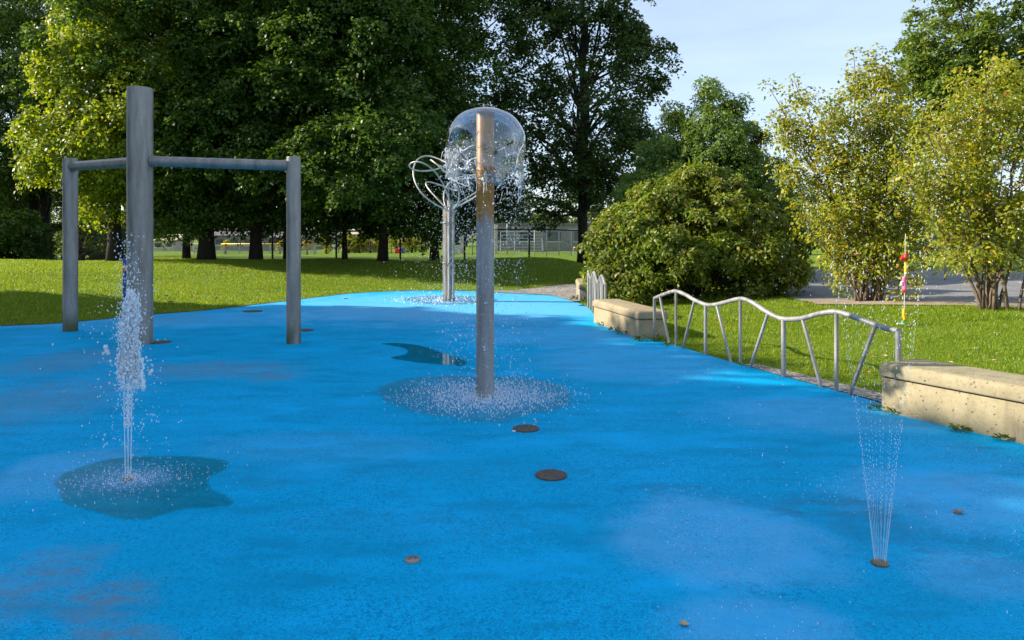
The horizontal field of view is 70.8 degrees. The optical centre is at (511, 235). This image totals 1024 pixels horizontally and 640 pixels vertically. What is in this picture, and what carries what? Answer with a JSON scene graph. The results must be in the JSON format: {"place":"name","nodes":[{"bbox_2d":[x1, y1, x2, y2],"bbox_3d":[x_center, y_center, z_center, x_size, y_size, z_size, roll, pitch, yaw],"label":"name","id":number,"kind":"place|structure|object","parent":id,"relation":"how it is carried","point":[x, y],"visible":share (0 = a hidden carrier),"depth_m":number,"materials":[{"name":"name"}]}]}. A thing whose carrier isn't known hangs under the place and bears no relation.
{"place":"outdoors","nodes":[
{"label":"outdoors","id":0,"kind":"place"},
{"bbox_2d":[494,224,497,253],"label":"masonry pillar","id":1,"kind":"structure","parent":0,"point":[495,239],"depth_m":75.84,"materials":[{"name":"beige stone"}]},
{"bbox_2d":[0,238,1023,402],"bbox_3d":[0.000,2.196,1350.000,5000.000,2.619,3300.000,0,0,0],"label":"ground","id":2,"kind":"structure","parent":0,"point":[567,255],"depth_m":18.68,"materials":[{"name":"green plant"}]},
{"bbox_2d":[0,191,61,259],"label":"undergrowth bush","id":3,"kind":"object","parent":2,"relation":"on","point":[23,224],"visible":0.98,"depth_m":31.23,"materials":[{"name":"green plant"}]},
{"bbox_2d":[0,211,61,259],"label":"undergrowth bush","id":4,"kind":"object","parent":2,"relation":"on","point":[45,226],"visible":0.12,"depth_m":32.89,"materials":[{"name":"green plant"}]},
{"bbox_2d":[0,5,61,222],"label":"shade tree","id":5,"kind":"object","parent":2,"relation":"on","point":[53,214],"visible":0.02,"depth_m":47.80,"materials":[{"name":"green plant"}]},
{"bbox_2d":[0,0,65,212],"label":"shade tree","id":6,"kind":"object","parent":2,"relation":"on","point":[26,205],"visible":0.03,"depth_m":37.74,"materials":[{"name":"green plant"}]},
{"bbox_2d":[24,194,61,223],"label":"distant tree","id":7,"kind":"object","parent":2,"relation":"on","point":[52,216],"visible":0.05,"depth_m":120.54,"materials":[{"name":"green plant"}]},
{"bbox_2d":[0,0,103,259],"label":"shade tree","id":8,"kind":"object","parent":2,"relation":"on","point":[45,204],"visible":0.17,"depth_m":33.42,"materials":[{"name":"green plant"}]},
{"bbox_2d":[0,0,107,258],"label":"shade tree","id":9,"kind":"object","parent":2,"relation":"on","point":[33,203],"visible":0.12,"depth_m":33.21,"materials":[{"name":"green plant"}]},
{"bbox_2d":[51,201,89,223],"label":"distant tree","id":10,"kind":"object","parent":2,"relation":"on","point":[60,219],"visible":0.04,"depth_m":137.39,"materials":[{"name":"green plant"}]},
{"bbox_2d":[30,219,125,259],"bbox_3d":[-21.002,0.377,35.135,5.084,2.460,3.095,0,0,0],"label":"undergrowth bush","id":11,"kind":"object","parent":2,"relation":"on","point":[58,226],"visible":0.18,"depth_m":34.53,"materials":[{"name":"green plant"}]},
{"bbox_2d":[52,213,106,260],"bbox_3d":[-17.379,0.052,29.528,2.900,2.158,1.812,0,0,0],"label":"sapling","id":12,"kind":"object","parent":2,"relation":"on","point":[82,233],"visible":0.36,"depth_m":29.32,"materials":[{"name":"green plant"}]},
{"bbox_2d":[91,208,124,238],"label":"distant tree","id":13,"kind":"object","parent":2,"relation":"on","point":[98,227],"visible":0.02,"depth_m":130.45,"materials":[{"name":"green plant"}]},
{"bbox_2d":[122,258,125,300],"bbox_3d":[-8.132,1.070,15.184,0.164,1.190,0.197,0,0,0],"label":"activator post","id":14,"kind":"object","parent":2,"relation":"on","point":[124,276],"visible":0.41,"depth_m":15.13,"materials":[{"name":"blue paint"}]},
{"bbox_2d":[2,0,269,260],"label":"maple tree","id":15,"kind":"object","parent":2,"relation":"on","point":[39,161],"visible":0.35,"depth_m":25.10,"materials":[{"name":"green plant"}]},
{"bbox_2d":[153,234,195,250],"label":"house","id":16,"kind":"structure","parent":2,"relation":"on","point":[176,248],"depth_m":97.00,"materials":[{"name":"grey glass"}]},
{"bbox_2d":[79,0,277,258],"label":"maple tree","id":17,"kind":"object","parent":2,"relation":"on","point":[186,252],"visible":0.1,"depth_m":26.47,"materials":[{"name":"green plant"}]},
{"bbox_2d":[16,0,363,259],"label":"maple tree","id":18,"kind":"object","parent":2,"relation":"on","point":[223,48],"visible":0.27,"depth_m":24.27,"materials":[{"name":"green plant"}]},
{"bbox_2d":[221,239,231,253],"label":"yellow sapling","id":19,"kind":"object","parent":2,"relation":"on","point":[226,240],"visible":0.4,"depth_m":76.00,"materials":[{"name":"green plant"}]},
{"bbox_2d":[214,231,268,250],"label":"house","id":20,"kind":"structure","parent":2,"relation":"on","point":[219,237],"depth_m":102.00,"materials":[{"name":"stone"}]},
{"bbox_2d":[89,0,394,259],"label":"maple tree","id":21,"kind":"object","parent":2,"relation":"on","point":[258,131],"visible":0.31,"depth_m":24.93,"materials":[{"name":"green plant"}]},
{"bbox_2d":[192,243,318,253],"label":"outfield fence","id":22,"kind":"object","parent":2,"relation":"on","point":[248,244],"visible":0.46,"depth_m":74.02,"materials":[{"name":"grey metal"}]},
{"bbox_2d":[200,33,370,258],"bbox_3d":[-9.551,-5.599,30.392,8.177,13.728,7.769,0,0,0],"label":"maple tree","id":23,"kind":"object","parent":2,"relation":"on","point":[284,245],"visible":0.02,"depth_m":30.21,"materials":[{"name":"green plant"}]},
{"bbox_2d":[269,232,341,249],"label":"house","id":24,"kind":"structure","parent":2,"relation":"on","point":[312,240],"depth_m":109.00,"materials":[{"name":"stone"}]},
{"bbox_2d":[19,228,593,260],"bbox_3d":[-9.200,0.540,31.900,25.691,1.685,0.084,0,0,1],"label":"chain link fence","id":25,"kind":"object","parent":2,"relation":"on","point":[464,242],"visible":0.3,"depth_m":31.81,"materials":[{"name":"metal"}]},
{"bbox_2d":[302,240,312,254],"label":"yellow sapling","id":26,"kind":"object","parent":2,"relation":"on","point":[310,247],"visible":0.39,"depth_m":75.92,"materials":[{"name":"green plant"}]},
{"bbox_2d":[320,238,334,253],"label":"yellow shrub","id":27,"kind":"object","parent":2,"relation":"on","point":[326,251],"visible":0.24,"depth_m":83.83,"materials":[{"name":"green plant"}]},
{"bbox_2d":[199,0,481,258],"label":"maple tree","id":28,"kind":"object","parent":2,"relation":"on","point":[412,48],"visible":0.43,"depth_m":24.14,"materials":[{"name":"green plant"}]},
{"bbox_2d":[340,233,359,252],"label":"yellow shrub","id":29,"kind":"object","parent":2,"relation":"on","point":[349,249],"visible":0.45,"depth_m":84.55,"materials":[{"name":"green plant"}]},
{"bbox_2d":[350,233,367,252],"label":"yellow shrub","id":30,"kind":"object","parent":2,"relation":"on","point":[361,250],"visible":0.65,"depth_m":84.99,"materials":[{"name":"green plant"}]},
{"bbox_2d":[347,229,377,252],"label":"house","id":31,"kind":"structure","parent":2,"relation":"on","point":[353,234],"depth_m":92.00,"materials":[{"name":"white brick"}]},
{"bbox_2d":[362,233,378,252],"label":"yellow shrub","id":32,"kind":"object","parent":2,"relation":"on","point":[375,244],"visible":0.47,"depth_m":85.94,"materials":[{"name":"green plant"}]},
{"bbox_2d":[245,0,508,261],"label":"maple tree","id":33,"kind":"object","parent":2,"relation":"on","point":[347,183],"visible":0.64,"depth_m":23.34,"materials":[{"name":"green plant"}]},
{"bbox_2d":[388,236,406,249],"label":"yellow shrub","id":34,"kind":"object","parent":2,"relation":"on","point":[404,245],"visible":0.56,"depth_m":86.39,"materials":[{"name":"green plant"}]},
{"bbox_2d":[405,234,423,252],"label":"yellow shrub","id":35,"kind":"object","parent":2,"relation":"on","point":[412,247],"visible":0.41,"depth_m":87.40,"materials":[{"name":"green plant"}]},
{"bbox_2d":[412,237,429,251],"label":"yellow shrub","id":36,"kind":"object","parent":2,"relation":"on","point":[416,240],"visible":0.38,"depth_m":88.15,"materials":[{"name":"green plant"}]},
{"bbox_2d":[316,0,557,260],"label":"maple tree","id":37,"kind":"object","parent":2,"relation":"on","point":[510,33],"visible":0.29,"depth_m":27.76,"materials":[{"name":"green plant"}]},
{"bbox_2d":[455,231,463,253],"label":"house","id":38,"kind":"structure","parent":2,"relation":"on","point":[461,248],"depth_m":80.00,"materials":[{"name":"stone"}]},
{"bbox_2d":[469,233,475,254],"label":"basketball hoop","id":39,"kind":"object","parent":2,"relation":"on","point":[472,239],"visible":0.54,"depth_m":60.00,"materials":[{"name":"metal"}]},
{"bbox_2d":[470,216,505,227],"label":"distant tree","id":40,"kind":"object","parent":2,"relation":"on","point":[498,220],"visible":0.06,"depth_m":124.97,"materials":[{"name":"green plant"}]},
{"bbox_2d":[0,291,1023,639],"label":"splash pad","id":41,"kind":"object","parent":2,"relation":"on","point":[334,505],"visible":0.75,"depth_m":4.45,"materials":[{"name":"blue rubber"}]},
{"bbox_2d":[74,471,186,490],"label":"puddle","id":42,"kind":"object","parent":41,"relation":"on","point":[132,481],"visible":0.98,"depth_m":4.67,"materials":[{"name":"liquid"}]},
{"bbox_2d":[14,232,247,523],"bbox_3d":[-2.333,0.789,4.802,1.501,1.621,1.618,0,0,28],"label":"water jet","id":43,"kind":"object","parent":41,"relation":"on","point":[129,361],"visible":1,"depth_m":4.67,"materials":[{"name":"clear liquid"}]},
{"bbox_2d":[151,340,170,343],"bbox_3d":[-5.234,1.589,10.706,0.309,0.013,0.309,0,0,0],"label":"drain cover","id":44,"kind":"object","parent":41,"relation":"on","point":[161,341],"visible":0.94,"depth_m":10.67,"materials":[{"name":"metal"}]},
{"bbox_2d":[62,86,300,344],"bbox_3d":[-5.425,-0.257,10.930,4.575,3.815,1.030,0,0,18],"label":"metal post frame","id":45,"kind":"object","parent":41,"relation":"on","point":[140,161],"visible":0.95,"depth_m":10.53,"materials":[{"name":"metal"}]},
{"bbox_2d":[1,290,466,325],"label":"soil edge","id":46,"kind":"object","parent":41,"relation":"on","point":[210,309],"visible":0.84,"depth_m":15.52,"materials":[{"name":"brown soil"}]},
{"bbox_2d":[243,310,262,311],"bbox_3d":[-5.428,1.589,15.079,0.402,0.013,0.402,0,0,0],"label":"drain cover","id":47,"kind":"object","parent":41,"relation":"on","point":[253,311],"visible":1,"depth_m":15.04,"materials":[{"name":"metal"}]},
{"bbox_2d":[301,329,313,331],"bbox_3d":[-3.468,1.589,12.050,0.295,0.013,0.295,0,0,0],"label":"drain cover","id":48,"kind":"object","parent":41,"relation":"on","point":[304,330],"visible":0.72,"depth_m":11.98,"materials":[{"name":"metal"}]},
{"bbox_2d":[404,555,419,563],"bbox_3d":[-0.489,1.591,3.534,0.078,0.011,0.078,0,0,0],"label":"nozzle cap","id":49,"kind":"object","parent":41,"relation":"on","point":[412,559],"visible":1,"depth_m":3.52,"materials":[{"name":"metal"}]},
{"bbox_2d":[381,155,517,306],"bbox_3d":[-1.620,-0.177,17.603,3.755,3.595,3.874,0,0,-26],"label":"pipe sculpture","id":50,"kind":"object","parent":41,"relation":"on","point":[447,261],"visible":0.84,"depth_m":17.38,"materials":[{"name":"metal"}]},
{"bbox_2d":[435,390,526,405],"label":"puddle","id":51,"kind":"object","parent":41,"relation":"on","point":[486,399],"visible":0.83,"depth_m":7.02,"materials":[{"name":"liquid"}]},
{"bbox_2d":[378,105,600,425],"bbox_3d":[-0.219,0.184,7.082,2.212,2.932,2.439,0,0,-30],"label":"dome fountain","id":52,"kind":"object","parent":41,"relation":"on","point":[485,116],"visible":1,"depth_m":7.02,"materials":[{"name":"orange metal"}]},
{"bbox_2d":[513,424,538,432],"bbox_3d":[0.115,1.589,5.926,0.217,0.013,0.217,0,0,0],"label":"drain cover","id":53,"kind":"object","parent":41,"relation":"on","point":[524,428],"visible":0.99,"depth_m":5.90,"materials":[{"name":"metal"}]},
{"bbox_2d":[535,469,566,480],"bbox_3d":[0.260,1.589,4.776,0.212,0.013,0.212,0,0,0],"label":"drain cover","id":54,"kind":"object","parent":41,"relation":"on","point":[551,475],"visible":1,"depth_m":4.75,"materials":[{"name":"metal"}]},
{"bbox_2d":[576,278,597,301],"bbox_3d":[1.935,1.410,18.460,0.550,0.480,2.253,0,0,3],"label":"concrete bench","id":55,"kind":"object","parent":41,"relation":"on","point":[581,292],"visible":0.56,"depth_m":17.37,"materials":[{"name":"beige concrete"}]},
{"bbox_2d":[593,299,667,338],"bbox_3d":[1.954,1.410,12.195,0.520,0.480,2.169,0,0,-12],"label":"concrete bench","id":56,"kind":"object","parent":41,"relation":"on","point":[632,319],"visible":0.92,"depth_m":11.61,"materials":[{"name":"beige concrete"}]},
{"bbox_2d":[632,335,645,340],"bbox_3d":[1.910,1.541,10.837,0.254,0.135,0.185,0,0,0],"label":"weed","id":57,"kind":"object","parent":41,"relation":"on","point":[639,337],"visible":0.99,"depth_m":10.84,"materials":[{"name":"green plant"}]},
{"bbox_2d":[644,334,661,341],"bbox_3d":[2.134,1.548,10.833,0.297,0.127,0.213,0,0,0],"label":"weed","id":58,"kind":"object","parent":41,"relation":"on","point":[653,337],"visible":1,"depth_m":10.80,"materials":[{"name":"green plant"}]},
{"bbox_2d":[680,619,688,624],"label":"fallen leaf","id":59,"kind":"object","parent":41,"relation":"on","point":[683,622],"visible":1,"depth_m":2.95,"materials":[{"name":"beige plant"}]},
{"bbox_2d":[653,289,901,395],"bbox_3d":[2.855,1.192,8.762,0.053,0.875,4.559,0,0,-18],"label":"wavy railing","id":60,"kind":"object","parent":41,"relation":"on","point":[837,313],"visible":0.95,"depth_m":8.10,"materials":[{"name":"metal"}]},
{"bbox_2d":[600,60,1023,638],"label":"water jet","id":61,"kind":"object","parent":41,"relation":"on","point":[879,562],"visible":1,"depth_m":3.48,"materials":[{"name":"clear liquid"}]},
{"bbox_2d":[868,403,883,409],"bbox_3d":[3.328,1.566,6.566,0.158,0.058,0.125,0,0,44],"label":"weed","id":62,"kind":"object","parent":41,"relation":"on","point":[876,406],"visible":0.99,"depth_m":6.57,"materials":[{"name":"green plant"}]},
{"bbox_2d":[886,406,897,414],"bbox_3d":[3.400,1.570,6.427,0.132,0.075,0.121,0,0,0],"label":"weed","id":63,"kind":"object","parent":41,"relation":"on","point":[891,410],"visible":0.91,"depth_m":6.43,"materials":[{"name":"green plant"}]},
{"bbox_2d":[879,359,1023,443],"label":"concrete bench","id":64,"kind":"object","parent":41,"relation":"on","point":[934,388],"visible":0.98,"depth_m":5.98,"materials":[{"name":"beige concrete"}]},
{"bbox_2d":[948,423,972,432],"bbox_3d":[3.648,1.563,5.862,0.151,0.064,0.166,0,0,-43],"label":"weed","id":65,"kind":"object","parent":41,"relation":"on","point":[952,425],"visible":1,"depth_m":5.85,"materials":[{"name":"green plant"}]},
{"bbox_2d":[990,433,1011,439],"bbox_3d":[3.806,1.563,5.601,0.195,0.065,0.116,0,0,-18],"label":"weed","id":66,"kind":"object","parent":41,"relation":"on","point":[1002,436],"visible":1,"depth_m":5.60,"materials":[{"name":"green plant"}]},
{"bbox_2d":[494,197,534,222],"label":"distant tree","id":67,"kind":"object","parent":2,"relation":"on","point":[515,209],"visible":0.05,"depth_m":126.69,"materials":[{"name":"green plant"}]},
{"bbox_2d":[500,231,543,253],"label":"bleachers","id":68,"kind":"object","parent":2,"relation":"on","point":[517,241],"visible":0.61,"depth_m":65.65,"materials":[{"name":"metal"}]},
{"bbox_2d":[506,186,542,222],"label":"distant tree","id":69,"kind":"object","parent":2,"relation":"on","point":[532,205],"visible":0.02,"depth_m":137.15,"materials":[{"name":"green plant"}]},
{"bbox_2d":[494,223,594,251],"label":"house","id":70,"kind":"structure","parent":2,"relation":"on","point":[561,242],"depth_m":100.00,"materials":[{"name":"stone"}]},
{"bbox_2d":[498,232,505,241],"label":"window","id":71,"kind":"structure","parent":70,"relation":"in","point":[502,234],"depth_m":99.93,"materials":[{"name":"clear glass"}]},
{"bbox_2d":[520,232,532,240],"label":"window","id":72,"kind":"structure","parent":70,"relation":"in","point":[522,233],"depth_m":99.93,"materials":[{"name":"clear glass"}]},
{"bbox_2d":[547,232,561,241],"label":"window","id":73,"kind":"structure","parent":70,"relation":"in","point":[554,233],"depth_m":99.93,"materials":[{"name":"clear glass"}]},
{"bbox_2d":[529,209,570,222],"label":"distant tree","id":74,"kind":"object","parent":2,"relation":"on","point":[567,220],"visible":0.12,"depth_m":119.58,"materials":[{"name":"green plant"}]},
{"bbox_2d":[534,229,577,255],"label":"chain link fence","id":75,"kind":"object","parent":2,"relation":"on","point":[546,245],"visible":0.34,"depth_m":58.00,"materials":[{"name":"metal"}]},
{"bbox_2d":[556,196,601,222],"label":"distant tree","id":76,"kind":"object","parent":2,"relation":"on","point":[591,217],"visible":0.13,"depth_m":141.18,"materials":[{"name":"green plant"}]},
{"bbox_2d":[489,0,686,262],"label":"tall tree","id":77,"kind":"object","parent":2,"relation":"on","point":[631,42],"visible":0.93,"depth_m":27.48,"materials":[{"name":"green plant"}]},
{"bbox_2d":[570,203,607,222],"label":"distant tree","id":78,"kind":"object","parent":2,"relation":"on","point":[575,220],"visible":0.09,"depth_m":132.29,"materials":[{"name":"green plant"}]},
{"bbox_2d":[587,270,606,310],"bbox_3d":[1.722,1.188,14.750,0.054,0.884,2.644,0,0,-1],"label":"wavy railing","id":79,"kind":"object","parent":2,"relation":"on","point":[596,287],"visible":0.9,"depth_m":14.93,"materials":[{"name":"metal"}]},
{"bbox_2d":[605,100,719,270],"bbox_3d":[4.899,-1.395,22.790,4.445,5.840,4.146,0,0,0],"label":"poplar tree","id":80,"kind":"object","parent":2,"relation":"on","point":[651,149],"visible":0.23,"depth_m":22.05,"materials":[{"name":"green plant"}]},
{"bbox_2d":[575,159,817,304],"bbox_3d":[4.358,-0.031,17.194,5.762,3.537,4.024,0,0,0],"label":"dogwood bush","id":81,"kind":"object","parent":2,"relation":"on","point":[649,258],"visible":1,"depth_m":16.10,"materials":[{"name":"green plant"}]},
{"bbox_2d":[653,74,775,270],"bbox_3d":[6.045,-1.667,21.525,4.185,6.352,4.073,0,0,0],"label":"poplar tree","id":82,"kind":"object","parent":2,"relation":"on","point":[723,127],"visible":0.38,"depth_m":21.07,"materials":[{"name":"green plant"}]},
{"bbox_2d":[691,120,817,270],"bbox_3d":[7.306,-1.041,22.238,3.955,5.053,3.907,0,0,0],"label":"poplar tree","id":83,"kind":"object","parent":2,"relation":"on","point":[757,138],"visible":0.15,"depth_m":21.45,"materials":[{"name":"green plant"}]},
{"bbox_2d":[743,363,881,401],"bbox_3d":[3.412,1.590,7.648,0.334,0.001,2.737,0,0,-19],"label":"gravel strip","id":84,"kind":"object","parent":2,"relation":"on","point":[872,395],"visible":0.56,"depth_m":7.77,"materials":[{"name":"grey gravel"}]},
{"bbox_2d":[790,178,852,254],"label":"distant tree","id":85,"kind":"object","parent":2,"relation":"on","point":[819,246],"visible":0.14,"depth_m":66.75,"materials":[{"name":"green plant"}]},
{"bbox_2d":[813,200,863,245],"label":"distant tree","id":86,"kind":"object","parent":2,"relation":"on","point":[828,224],"visible":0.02,"depth_m":68.55,"materials":[{"name":"green plant"}]},
{"bbox_2d":[753,42,946,301],"bbox_3d":[6.752,-1.115,14.279,3.752,5.464,2.731,0,0,0],"label":"serviceberry tree","id":87,"kind":"object","parent":2,"relation":"on","point":[872,251],"visible":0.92,"depth_m":13.97,"materials":[{"name":"green plant"}]},
{"bbox_2d":[897,234,907,324],"bbox_3d":[5.966,0.673,10.994,0.165,1.396,0.068,0,0,0],"label":"toy string","id":88,"kind":"object","parent":2,"relation":"on","point":[903,281],"visible":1,"depth_m":10.98,"materials":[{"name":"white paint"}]},
{"bbox_2d":[802,299,1023,306],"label":"sandy verge","id":89,"kind":"structure","parent":2,"relation":"on","point":[924,302],"depth_m":13.59,"materials":[{"name":"beige sand"}]},
{"bbox_2d":[890,207,969,254],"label":"distant tree","id":90,"kind":"object","parent":2,"relation":"on","point":[923,252],"visible":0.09,"depth_m":59.99,"materials":[{"name":"green plant"}]},
{"bbox_2d":[861,162,1023,279],"bbox_3d":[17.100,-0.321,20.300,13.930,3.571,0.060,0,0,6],"label":"tree","id":91,"kind":"object","parent":2,"relation":"on","point":[945,267],"visible":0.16,"depth_m":20.76,"materials":[{"name":"plant"}]},
{"bbox_2d":[881,46,1023,310],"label":"serviceberry tree","id":92,"kind":"object","parent":2,"relation":"on","point":[957,189],"visible":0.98,"depth_m":11.78,"materials":[{"name":"green plant"}]},
{"bbox_2d":[889,0,1023,259],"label":"tall tree","id":93,"kind":"object","parent":2,"relation":"on","point":[922,63],"visible":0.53,"depth_m":36.61,"materials":[{"name":"green plant"}]},
{"bbox_2d":[990,191,1023,253],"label":"distant tree","id":94,"kind":"object","parent":2,"relation":"on","point":[1003,233],"visible":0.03,"depth_m":61.09,"materials":[{"name":"green plant"}]},
{"bbox_2d":[0,0,1023,230],"label":"sky","id":95,"kind":"structure","parent":0,"point":[741,43],"materials":[{"name":"blue"}]},
{"bbox_2d":[494,284,578,300],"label":"gravel path","id":96,"kind":"structure","parent":0,"point":[566,291],"depth_m":20.19,"materials":[{"name":"grey gravel"}]},
{"bbox_2d":[780,269,1023,300],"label":"asphalt path","id":97,"kind":"structure","parent":0,"point":[950,286],"depth_m":18.00,"materials":[{"name":"grey asphalt"}]}
]}

